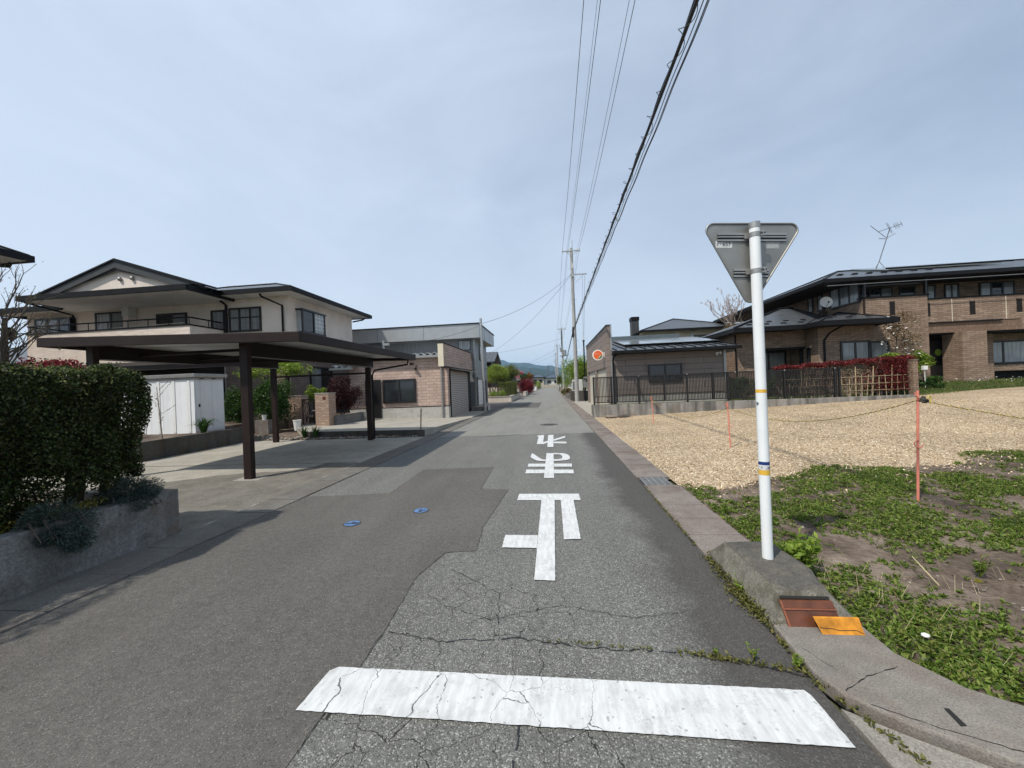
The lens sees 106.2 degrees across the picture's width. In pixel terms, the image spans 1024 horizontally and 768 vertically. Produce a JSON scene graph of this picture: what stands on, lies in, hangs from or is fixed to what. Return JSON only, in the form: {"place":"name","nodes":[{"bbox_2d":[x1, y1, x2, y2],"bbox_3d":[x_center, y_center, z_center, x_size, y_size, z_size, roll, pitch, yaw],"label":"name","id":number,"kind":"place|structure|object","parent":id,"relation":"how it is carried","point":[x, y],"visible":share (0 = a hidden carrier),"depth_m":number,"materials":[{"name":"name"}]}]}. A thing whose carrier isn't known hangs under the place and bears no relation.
{"place":"outdoors","nodes":[
{"label":"outdoors","id":0,"kind":"place"},
{"bbox_2d":[0,529,192,606],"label":"verge strip","id":1,"kind":"object","parent":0,"point":[104,563],"visible":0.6,"depth_m":3.92,"materials":[{"name":"concrete"}]},
{"bbox_2d":[0,258,371,417],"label":"cream house","id":2,"kind":"structure","parent":0,"point":[114,297],"depth_m":19.33,"materials":[{"name":"paint"}]},
{"bbox_2d":[34,317,72,332],"bbox_3d":[-24.441,-2.907,20.523,2.200,1.200,0.215,-2,0,6],"label":"window","id":3,"kind":"structure","parent":2,"relation":"in","point":[53,321],"depth_m":20.44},
{"bbox_2d":[94,311,122,329],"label":"window","id":4,"kind":"structure","parent":2,"relation":"in","point":[104,316],"depth_m":20.27,"materials":[{"name":"glass"}]},
{"bbox_2d":[156,312,187,325],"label":"window","id":5,"kind":"structure","parent":2,"relation":"in","point":[163,321],"depth_m":19.87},
{"bbox_2d":[210,310,224,332],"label":"window","id":6,"kind":"structure","parent":2,"relation":"in","point":[215,315],"depth_m":19.61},
{"bbox_2d":[228,306,261,332],"bbox_3d":[-13.505,-3.259,19.445,1.750,1.230,0.095,-2,0,6],"label":"window","id":7,"kind":"structure","parent":2,"relation":"in","point":[243,319],"depth_m":19.44,"materials":[{"name":"glass"}]},
{"bbox_2d":[295,308,325,336],"bbox_3d":[-10.841,-3.289,20.829,0.400,1.240,2.110,-2,0,6],"label":"bay window","id":8,"kind":"structure","parent":2,"relation":"in","point":[308,321],"depth_m":20.53,"materials":[{"name":"glass"}]},
{"bbox_2d":[309,367,332,390],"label":"window","id":9,"kind":"structure","parent":2,"relation":"in","point":[319,382],"depth_m":21.65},
{"bbox_2d":[25,437,422,530],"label":"driveway","id":10,"kind":"structure","parent":0,"point":[282,455],"depth_m":10.30,"materials":[{"name":"concrete"}]},
{"bbox_2d":[36,331,415,481],"bbox_3d":[-6.343,0.460,10.414,5.600,3.008,6.100,-2,0,6],"label":"carport","id":11,"kind":"object","parent":10,"relation":"on","point":[246,352],"visible":0.94,"depth_m":8.44,"materials":[{"name":"brown metal"}]},
{"bbox_2d":[153,463,357,529],"bbox_3d":[-6.732,1.968,7.231,5.966,0.001,4.182,-2,0,6],"label":"driveway apron","id":12,"kind":"object","parent":10,"relation":"on","point":[203,501],"visible":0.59,"depth_m":6.86,"materials":[{"name":"concrete"}]},
{"bbox_2d":[132,410,349,458],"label":"terrace","id":13,"kind":"structure","parent":0,"point":[283,425],"depth_m":15.94,"materials":[{"name":"concrete"}]},
{"bbox_2d":[0,245,34,267],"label":"neighbour house","id":14,"kind":"structure","parent":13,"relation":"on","point":[12,256],"depth_m":14.20,"materials":[{"name":"black paint"}]},
{"bbox_2d":[0,259,72,363],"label":"bare tree","id":15,"kind":"object","parent":13,"relation":"on","point":[5,349],"visible":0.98,"depth_m":12.83,"materials":[{"name":"brown plant"}]},
{"bbox_2d":[16,356,85,368],"bbox_3d":[-12.969,0.478,10.738,1.930,2.514,1.225,-2,0,6],"label":"red maple","id":16,"kind":"object","parent":13,"relation":"on","point":[57,362],"visible":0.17,"depth_m":10.57,"materials":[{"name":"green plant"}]},
{"bbox_2d":[121,373,226,434],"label":"storage shed","id":17,"kind":"structure","parent":13,"relation":"on","point":[192,397],"depth_m":12.88,"materials":[{"name":"grey metal"}]},
{"bbox_2d":[195,381,209,430],"bbox_3d":[-10.483,0.732,13.047,0.043,1.680,0.460,-2,0,6],"label":"door","id":18,"kind":"structure","parent":17,"relation":"in","point":[202,387],"depth_m":13.03,"materials":[{"name":"metal"}]},
{"bbox_2d":[208,381,223,428],"bbox_3d":[-10.446,0.731,13.551,0.012,1.680,0.590,-2,0,6],"label":"door","id":19,"kind":"structure","parent":17,"relation":"in","point":[215,387],"depth_m":13.56,"materials":[{"name":"metal"}]},
{"bbox_2d":[107,427,242,462],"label":"retaining wall","id":20,"kind":"structure","parent":13,"relation":"on","point":[164,448],"depth_m":11.72,"materials":[{"name":"concrete"}]},
{"bbox_2d":[185,417,222,432],"bbox_3d":[-10.039,1.340,12.601,1.007,0.548,1.107,-2,0,6],"label":"strappy plant","id":21,"kind":"object","parent":13,"relation":"on","point":[204,424],"visible":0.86,"depth_m":12.50,"materials":[{"name":"green plant"}]},
{"bbox_2d":[224,384,256,422],"bbox_3d":[-11.898,0.886,16.758,1.783,1.772,1.214,-2,0,6],"label":"round shrub","id":22,"kind":"object","parent":13,"relation":"on","point":[232,409],"visible":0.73,"depth_m":16.51,"materials":[{"name":"green plant"}]},
{"bbox_2d":[232,362,316,388],"bbox_3d":[-11.054,0.228,17.704,3.983,2.876,1.516,-2,0,6],"label":"young maple","id":23,"kind":"object","parent":13,"relation":"on","point":[293,370],"visible":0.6,"depth_m":17.62,"materials":[{"name":"green plant"}]},
{"bbox_2d":[324,375,363,414],"bbox_3d":[-8.612,0.654,19.425,2.055,2.241,1.731,-2,0,29],"label":"dark red maple","id":24,"kind":"object","parent":13,"relation":"on","point":[343,395],"visible":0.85,"depth_m":19.20,"materials":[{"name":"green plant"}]},
{"bbox_2d":[254,429,408,440],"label":"rock bed soil","id":25,"kind":"object","parent":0,"point":[288,432],"visible":0.2,"depth_m":15.95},
{"bbox_2d":[255,419,271,434],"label":"concrete block","id":26,"kind":"structure","parent":25,"relation":"on","point":[263,427],"depth_m":16.08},
{"bbox_2d":[253,377,295,423],"bbox_3d":[-10.491,0.897,16.760,1.974,2.451,1.526,-2,0,6],"label":"round shrub","id":27,"kind":"object","parent":25,"relation":"on","point":[262,397],"visible":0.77,"depth_m":16.47,"materials":[{"name":"green plant"}]},
{"bbox_2d":[287,395,308,427],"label":"gate pillar","id":28,"kind":"structure","parent":25,"relation":"on","point":[297,403],"depth_m":17.69,"materials":[{"name":"beige brick"}]},
{"bbox_2d":[254,434,417,440],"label":"curb","id":29,"kind":"structure","parent":25,"relation":"on","point":[266,437],"depth_m":13.80,"materials":[{"name":"concrete"}]},
{"bbox_2d":[305,430,424,437],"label":"yard kerb","id":30,"kind":"structure","parent":25,"relation":"on","point":[419,433],"depth_m":13.80,"materials":[{"name":"concrete"}]},
{"bbox_2d":[297,411,485,435],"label":"garage yard","id":31,"kind":"structure","parent":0,"point":[429,426],"depth_m":16.47,"materials":[{"name":"concrete"}]},
{"bbox_2d":[301,399,315,425],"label":"garden gate","id":32,"kind":"structure","parent":31,"relation":"on","point":[309,409],"depth_m":17.69,"materials":[{"name":"metal"}]},
{"bbox_2d":[314,392,335,425],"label":"gate pillar","id":33,"kind":"structure","parent":31,"relation":"on","point":[325,408],"depth_m":16.82,"materials":[{"name":"beige brick"}]},
{"bbox_2d":[334,412,366,424],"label":"garden wall","id":34,"kind":"structure","parent":31,"relation":"on","point":[349,418],"depth_m":18.25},
{"bbox_2d":[349,342,474,417],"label":"tiled garage","id":35,"kind":"structure","parent":31,"relation":"on","point":[434,385],"depth_m":20.71,"materials":[{"name":"pink"}]},
{"bbox_2d":[365,380,381,417],"bbox_3d":[-7.506,0.861,20.826,0.860,2.160,0.070,-2,0,6],"label":"door","id":36,"kind":"structure","parent":35,"relation":"in","point":[377,383],"depth_m":20.77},
{"bbox_2d":[382,379,416,403],"bbox_3d":[-6.065,0.383,20.688,1.830,1.280,0.105,-2,0,6],"label":"window","id":37,"kind":"structure","parent":35,"relation":"in","point":[394,390],"depth_m":20.67,"materials":[{"name":"glass"}]},
{"bbox_2d":[479,318,487,410],"bbox_3d":[-1.835,-1.277,25.415,0.420,6.152,0.225,-2,0,6],"label":"steel pole","id":38,"kind":"object","parent":31,"relation":"on","point":[483,370],"visible":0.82,"depth_m":25.37,"materials":[{"name":"metal"}]},
{"bbox_2d":[487,388,536,410],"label":"side yard","id":39,"kind":"structure","parent":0,"point":[494,404],"depth_m":35.07,"materials":[{"name":"concrete"}]},
{"bbox_2d":[352,322,493,410],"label":"grey building","id":40,"kind":"structure","parent":39,"relation":"on","point":[468,340],"depth_m":26.63,"materials":[{"name":"metal"}]},
{"bbox_2d":[486,352,501,387],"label":"gabled house","id":41,"kind":"structure","parent":39,"relation":"on","point":[493,358],"depth_m":49.83,"materials":[{"name":"grey metal"}]},
{"bbox_2d":[488,394,518,401],"bbox_3d":[-2.328,1.552,42.248,5.500,0.570,8.450,-2,0,6],"label":"block planter","id":42,"kind":"object","parent":39,"relation":"on","point":[510,398],"visible":0.62,"depth_m":37.97,"materials":[{"name":"concrete"}]},
{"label":"planter soil","id":43,"kind":"structure","parent":42,"relation":"in","visible":0},
{"bbox_2d":[487,364,509,393],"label":"green maple","id":44,"kind":"object","parent":43,"relation":"on","point":[498,373],"visible":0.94,"depth_m":43.48,"materials":[{"name":"green plant"}]},
{"bbox_2d":[498,381,517,395],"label":"box hedge","id":45,"kind":"object","parent":43,"relation":"on","point":[503,385],"visible":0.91,"depth_m":41.96,"materials":[{"name":"green plant"}]},
{"bbox_2d":[516,377,535,393],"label":"red bush","id":46,"kind":"object","parent":39,"relation":"on","point":[528,386],"visible":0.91,"depth_m":59.53,"materials":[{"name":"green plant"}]},
{"bbox_2d":[0,0,1023,367],"label":"sky","id":47,"kind":"structure","parent":0,"point":[399,163],"materials":[{"name":"blue"}]},
{"bbox_2d":[441,387,593,436],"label":"road","id":48,"kind":"structure","parent":0,"point":[558,409],"depth_m":17.68,"materials":[{"name":"asphalt"}]},
{"bbox_2d":[500,402,541,408],"bbox_3d":[0.869,1.694,30.580,2.840,0.001,7.000,-2,0,6],"label":"road patch strip","id":49,"kind":"object","parent":48,"relation":"on","point":[524,405],"visible":1,"depth_m":29.95,"materials":[{"name":"asphalt"}]},
{"bbox_2d":[500,360,565,372],"bbox_3d":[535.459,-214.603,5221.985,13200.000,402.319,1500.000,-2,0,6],"label":"mountain ridge","id":50,"kind":"structure","parent":0,"point":[527,365],"depth_m":5551.53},
{"bbox_2d":[516,367,566,382],"bbox_3d":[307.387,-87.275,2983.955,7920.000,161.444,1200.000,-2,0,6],"label":"foothills","id":51,"kind":"structure","parent":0,"point":[542,372],"depth_m":3093.79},
{"bbox_2d":[286,402,887,767],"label":"road","id":52,"kind":"structure","parent":0,"point":[633,551],"depth_m":2.67,"materials":[{"name":"asphalt"}]},
{"bbox_2d":[0,467,507,767],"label":"road patch","id":53,"kind":"object","parent":52,"relation":"on","point":[232,648],"visible":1,"depth_m":2.73,"materials":[{"name":"asphalt"}]},
{"bbox_2d":[0,489,179,603],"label":"planter wall","id":54,"kind":"structure","parent":53,"relation":"on","point":[26,566],"depth_m":3.90,"materials":[{"name":"concrete"}]},
{"bbox_2d":[0,496,108,533],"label":"planting bed","id":55,"kind":"object","parent":54,"relation":"in","point":[86,498],"depth_m":4.53,"materials":[{"name":"soil"}]},
{"bbox_2d":[0,497,108,533],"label":"golden groundcover","id":56,"kind":"object","parent":55,"relation":"on","point":[6,525],"visible":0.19,"depth_m":3.83,"materials":[{"name":"green plant"}]},
{"bbox_2d":[0,347,153,524],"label":"clipped hedge","id":57,"kind":"object","parent":55,"relation":"on","point":[58,423],"visible":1,"depth_m":3.88,"materials":[{"name":"green plant"}]},
{"bbox_2d":[9,496,104,553],"bbox_3d":[-4.322,1.358,3.675,0.497,0.584,0.616,-2,0,6],"label":"grey shrub","id":58,"kind":"object","parent":54,"relation":"on","point":[77,536],"visible":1,"depth_m":3.61,"materials":[{"name":"green plant"}]},
{"bbox_2d":[87,474,166,515],"bbox_3d":[-4.403,1.251,4.428,0.547,0.456,0.756,-2,0,6],"label":"grey shrub","id":59,"kind":"object","parent":54,"relation":"on","point":[144,488],"visible":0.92,"depth_m":4.36,"materials":[{"name":"green plant"}]},
{"bbox_2d":[0,388,541,633],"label":"gutter","id":60,"kind":"object","parent":52,"relation":"on","point":[18,612],"visible":0.77,"depth_m":4.24,"materials":[{"name":"concrete"}]},
{"bbox_2d":[502,494,580,580],"bbox_3d":[0.420,1.678,4.586,0.931,0.002,2.600,-2,0,6],"label":"stop letter","id":61,"kind":"object","parent":52,"relation":"on","point":[545,557],"visible":1,"depth_m":4.30,"materials":[{"name":"paint"}]},
{"bbox_2d":[526,453,573,477],"bbox_3d":[0.790,1.666,8.057,0.914,0.004,2.440,-2,0,6],"label":"stop letter","id":62,"kind":"object","parent":52,"relation":"on","point":[549,465],"visible":1,"depth_m":7.85,"materials":[{"name":"paint"}]},
{"bbox_2d":[296,667,855,747],"bbox_3d":[0.213,1.685,2.048,2.720,0.001,0.328,-2,0,7],"label":"stop line","id":63,"kind":"object","parent":52,"relation":"on","point":[777,715],"visible":1,"depth_m":2.02,"materials":[{"name":"paint"}]},
{"bbox_2d":[389,631,808,676],"bbox_3d":[0.402,1.682,2.448,2.582,0.001,0.121,-2,0,11],"label":"road crack","id":64,"kind":"object","parent":52,"relation":"on","point":[585,647],"visible":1,"depth_m":2.47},
{"bbox_2d":[557,387,747,556],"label":"gutter","id":65,"kind":"object","parent":52,"relation":"on","point":[707,529],"visible":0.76,"depth_m":5.25,"materials":[{"name":"concrete"}]},
{"bbox_2d":[638,477,671,485],"bbox_3d":[2.353,1.628,6.313,0.440,0.072,0.515,-2,0,6],"label":"drain grate","id":66,"kind":"object","parent":65,"relation":"in","point":[654,481],"visible":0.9,"depth_m":6.33,"materials":[{"name":"metal"}]},
{"bbox_2d":[547,486,930,767],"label":"kerb moss","id":67,"kind":"object","parent":52,"relation":"on","point":[754,609],"visible":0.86,"depth_m":2.39,"materials":[{"name":"plant"}]},
{"bbox_2d":[708,541,851,633],"bbox_3d":[2.082,1.511,3.048,0.612,0.270,1.086,-2,0,6],"label":"kerb hump","id":68,"kind":"object","parent":52,"relation":"on","point":[780,575],"visible":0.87,"depth_m":2.83,"materials":[{"name":"concrete"}]},
{"bbox_2d":[705,221,798,559],"bbox_3d":[1.993,0.039,3.070,0.731,2.730,0.110,-2,0,3],"label":"stop sign","id":69,"kind":"object","parent":68,"relation":"on","point":[751,254],"visible":1,"depth_m":3.06,"materials":[{"name":"grey metal"}]},
{"bbox_2d":[841,709,992,767],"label":"kerb gutter","id":70,"kind":"object","parent":52,"relation":"on","point":[887,752],"visible":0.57,"depth_m":1.70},
{"bbox_2d":[591,394,881,407],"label":"garden ground","id":71,"kind":"structure","parent":0,"point":[743,399],"depth_m":19.00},
{"bbox_2d":[586,324,741,404],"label":"shop garage","id":72,"kind":"structure","parent":71,"relation":"on","point":[659,354],"depth_m":19.42,"materials":[{"name":"beige"}]},
{"bbox_2d":[648,363,682,381],"bbox_3d":[7.679,-0.577,19.260,1.640,0.860,0.095,-2,0,6],"label":"window","id":73,"kind":"structure","parent":72,"relation":"in","point":[676,368],"depth_m":19.25,"materials":[{"name":"glass"}]},
{"bbox_2d":[700,289,748,325],"bbox_3d":[15.880,-3.278,27.911,2.994,7.743,3.269,-2,0,6],"label":"magnolia tree","id":74,"kind":"object","parent":71,"relation":"on","point":[731,313],"visible":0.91,"depth_m":27.96,"materials":[{"name":"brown plant"}]},
{"bbox_2d":[769,354,918,398],"bbox_3d":[15.087,-0.295,17.598,5.729,1.910,1.447,-2,0,6],"label":"photinia hedge","id":75,"kind":"object","parent":71,"relation":"on","point":[900,362],"visible":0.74,"depth_m":17.43,"materials":[{"name":"plant"}]},
{"bbox_2d":[786,365,908,398],"bbox_3d":[15.028,-0.084,17.276,5.500,1.407,0.062,-2,0,6],"label":"bamboo lattice","id":76,"kind":"object","parent":71,"relation":"on","point":[867,383],"visible":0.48,"depth_m":17.18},
{"bbox_2d":[701,259,1023,397],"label":"brick house","id":77,"kind":"structure","parent":71,"relation":"on","point":[971,323],"depth_m":19.63,"materials":[{"name":"brown brick"}]},
{"bbox_2d":[765,351,787,389],"bbox_3d":[14.684,-0.763,21.958,1.900,2.200,0.075,-2,0,6],"label":"window","id":78,"kind":"structure","parent":77,"relation":"in","point":[773,358],"depth_m":21.94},
{"bbox_2d":[829,282,860,309],"bbox_3d":[17.867,-4.745,20.697,0.075,1.100,2.100,-2,0,6],"label":"corner window","id":79,"kind":"structure","parent":77,"relation":"in","point":[847,295],"depth_m":20.59,"materials":[{"name":"glass"}]},
{"bbox_2d":[840,340,870,361],"bbox_3d":[17.227,-1.643,19.278,1.380,1.050,0.075,-2,0,6],"label":"window","id":80,"kind":"structure","parent":77,"relation":"in","point":[849,350],"depth_m":19.28,"materials":[{"name":"glass"}]},
{"bbox_2d":[860,287,892,297],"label":"window","id":81,"kind":"structure","parent":77,"relation":"in","point":[887,291],"depth_m":20.99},
{"bbox_2d":[871,340,889,357],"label":"window","id":82,"kind":"structure","parent":77,"relation":"in","point":[877,349],"depth_m":19.35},
{"bbox_2d":[929,340,942,380],"bbox_3d":[21.992,-1.197,20.078,0.950,2.120,0.100,-2,0,6],"label":"entrance door","id":83,"kind":"structure","parent":77,"relation":"in","point":[937,369],"depth_m":20.02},
{"bbox_2d":[943,283,959,296],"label":"window","id":84,"kind":"structure","parent":77,"relation":"in","point":[950,290],"depth_m":20.62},
{"bbox_2d":[978,280,1015,294],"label":"window","id":85,"kind":"structure","parent":77,"relation":"in","point":[997,287],"depth_m":20.41,"materials":[{"name":"glass"}]},
{"bbox_2d":[993,340,1023,363],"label":"window","id":86,"kind":"structure","parent":77,"relation":"in","point":[1007,351],"depth_m":20.35,"materials":[{"name":"glass"}]},
{"bbox_2d":[537,383,978,713],"bbox_3d":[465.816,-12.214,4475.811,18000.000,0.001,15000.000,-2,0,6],"label":"ground","id":87,"kind":"structure","parent":0,"point":[833,702],"depth_m":2.14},
{"bbox_2d":[562,248,586,400],"bbox_3d":[5.652,-5.521,33.553,2.035,14.051,0.430,-2,0,6],"label":"utility pole","id":88,"kind":"object","parent":87,"relation":"on","point":[574,336],"visible":0.92,"depth_m":33.47,"materials":[{"name":"concrete"}]},
{"bbox_2d":[563,0,709,364],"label":"communication cable","id":89,"kind":"object","parent":88,"relation":"attached to","point":[682,39],"visible":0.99,"depth_m":6.46,"materials":[{"name":"rubber"}]},
{"bbox_2d":[592,395,919,417],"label":"boundary wall","id":90,"kind":"structure","parent":87,"relation":"on","point":[631,409],"depth_m":17.39,"materials":[{"name":"concrete"}]},
{"bbox_2d":[592,367,841,404],"bbox_3d":[9.102,0.130,17.411,10.685,1.310,0.112,-2,0,6],"label":"black fence","id":91,"kind":"object","parent":90,"relation":"on","point":[836,389],"visible":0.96,"depth_m":17.38,"materials":[{"name":"metal"}]},
{"bbox_2d":[595,387,1023,489],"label":"gravel lot","id":92,"kind":"structure","parent":87,"relation":"on","point":[1007,396],"depth_m":10.07,"materials":[{"name":"gravel"}]},
{"bbox_2d":[681,452,1023,704],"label":"bare soil","id":93,"kind":"structure","parent":0,"point":[959,567],"depth_m":3.48,"materials":[{"name":"soil"}]},
{"bbox_2d":[778,525,823,566],"bbox_3d":[2.425,1.414,3.202,0.344,0.371,0.319,-2,0,-19],"label":"leafy weed","id":94,"kind":"object","parent":93,"relation":"on","point":[802,551],"visible":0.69,"depth_m":3.17,"materials":[{"name":"green plant"}]},
{"bbox_2d":[681,449,1023,704],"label":"ground weeds","id":95,"kind":"object","parent":93,"relation":"on","point":[903,525],"visible":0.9,"depth_m":3.82,"materials":[{"name":"green plant"}]},
{"bbox_2d":[683,464,1023,705],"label":"soil clods","id":96,"kind":"object","parent":93,"relation":"on","point":[974,586],"visible":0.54,"depth_m":3.18,"materials":[{"name":"soil"}]},
{"bbox_2d":[686,479,1023,696],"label":"dry litter","id":97,"kind":"object","parent":93,"relation":"on","point":[913,566],"visible":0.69,"depth_m":3.62,"materials":[{"name":"beige plant"}]},
{"bbox_2d":[687,451,1023,503],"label":"scattered chips","id":98,"kind":"object","parent":93,"relation":"on","point":[876,476],"visible":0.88,"depth_m":6.18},
{"bbox_2d":[773,624,1023,767],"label":"corner kerb","id":99,"kind":"structure","parent":93,"relation":"on","point":[908,688],"depth_m":1.93,"materials":[{"name":"concrete"}]},
{"bbox_2d":[779,599,838,626],"bbox_3d":[1.960,1.508,2.521,0.344,0.132,0.097,-2,0,6],"label":"brown reflector","id":100,"kind":"object","parent":99,"relation":"on","point":[799,613],"visible":0.84,"depth_m":2.53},
{"bbox_2d":[813,616,864,634],"bbox_3d":[2.063,1.526,2.428,0.268,0.081,0.055,-2,0,6],"label":"orange reflector","id":101,"kind":"object","parent":99,"relation":"on","point":[839,625],"visible":1,"depth_m":2.42,"materials":[{"name":"plastic"}]},
{"bbox_2d":[816,552,1012,666],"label":"dry grass stalks","id":102,"kind":"object","parent":93,"relation":"on","point":[915,600],"visible":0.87,"depth_m":2.85,"materials":[{"name":"plant"}]},
{"bbox_2d":[914,391,923,501],"bbox_3d":[5.168,0.815,4.893,0.107,1.461,0.058,-2,0,-10],"label":"marker stake","id":103,"kind":"object","parent":93,"relation":"on","point":[916,393],"visible":0.94,"depth_m":4.89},
{"bbox_2d":[967,554,994,577],"bbox_3d":[3.772,1.465,3.063,0.150,0.171,0.170,-2,0,6],"label":"leafy weed","id":104,"kind":"object","parent":93,"relation":"on","point":[980,568],"visible":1,"depth_m":3.08,"materials":[{"name":"green plant"}]},
{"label":"grass bank","id":105,"kind":"structure","parent":0,"visible":0},
{"bbox_2d":[879,308,926,384],"bbox_3d":[18.703,-1.726,18.445,2.210,3.822,1.214,-2,0,6],"label":"camellia tree","id":106,"kind":"object","parent":105,"relation":"on","point":[907,342],"visible":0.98,"depth_m":18.38,"materials":[{"name":"brown plant"}]},
{"bbox_2d":[907,359,918,394],"bbox_3d":[17.596,-0.229,16.869,0.220,1.690,0.340,-2,0,6],"label":"brick post","id":107,"kind":"object","parent":105,"relation":"on","point":[913,382],"visible":0.82,"depth_m":16.76,"materials":[{"name":"beige"}]},
{"bbox_2d":[900,349,936,385],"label":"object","id":108,"kind":"object","parent":105,"relation":"on","point":[923,359],"visible":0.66,"depth_m":18.23,"materials":[{"name":"green plant"}]},
{"bbox_2d":[919,375,947,387],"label":"shrub","id":109,"kind":"object","parent":105,"relation":"on","point":[933,380],"visible":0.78,"depth_m":17.89,"materials":[{"name":"green plant"}]},
{"bbox_2d":[873,377,1023,394],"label":"bank grass","id":110,"kind":"structure","parent":105,"relation":"on","point":[969,385],"depth_m":17.77,"materials":[{"name":"plant"}]},
{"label":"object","id":111,"kind":"structure","parent":0,"visible":0},
{"bbox_2d":[559,354,587,390],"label":"roadside tree","id":112,"kind":"object","parent":111,"relation":"on","point":[568,380],"visible":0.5,"depth_m":42.99,"materials":[{"name":"green plant"}]},
{"bbox_2d":[629,317,733,337],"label":"cream back house","id":113,"kind":"structure","parent":111,"relation":"on","point":[688,328],"depth_m":31.31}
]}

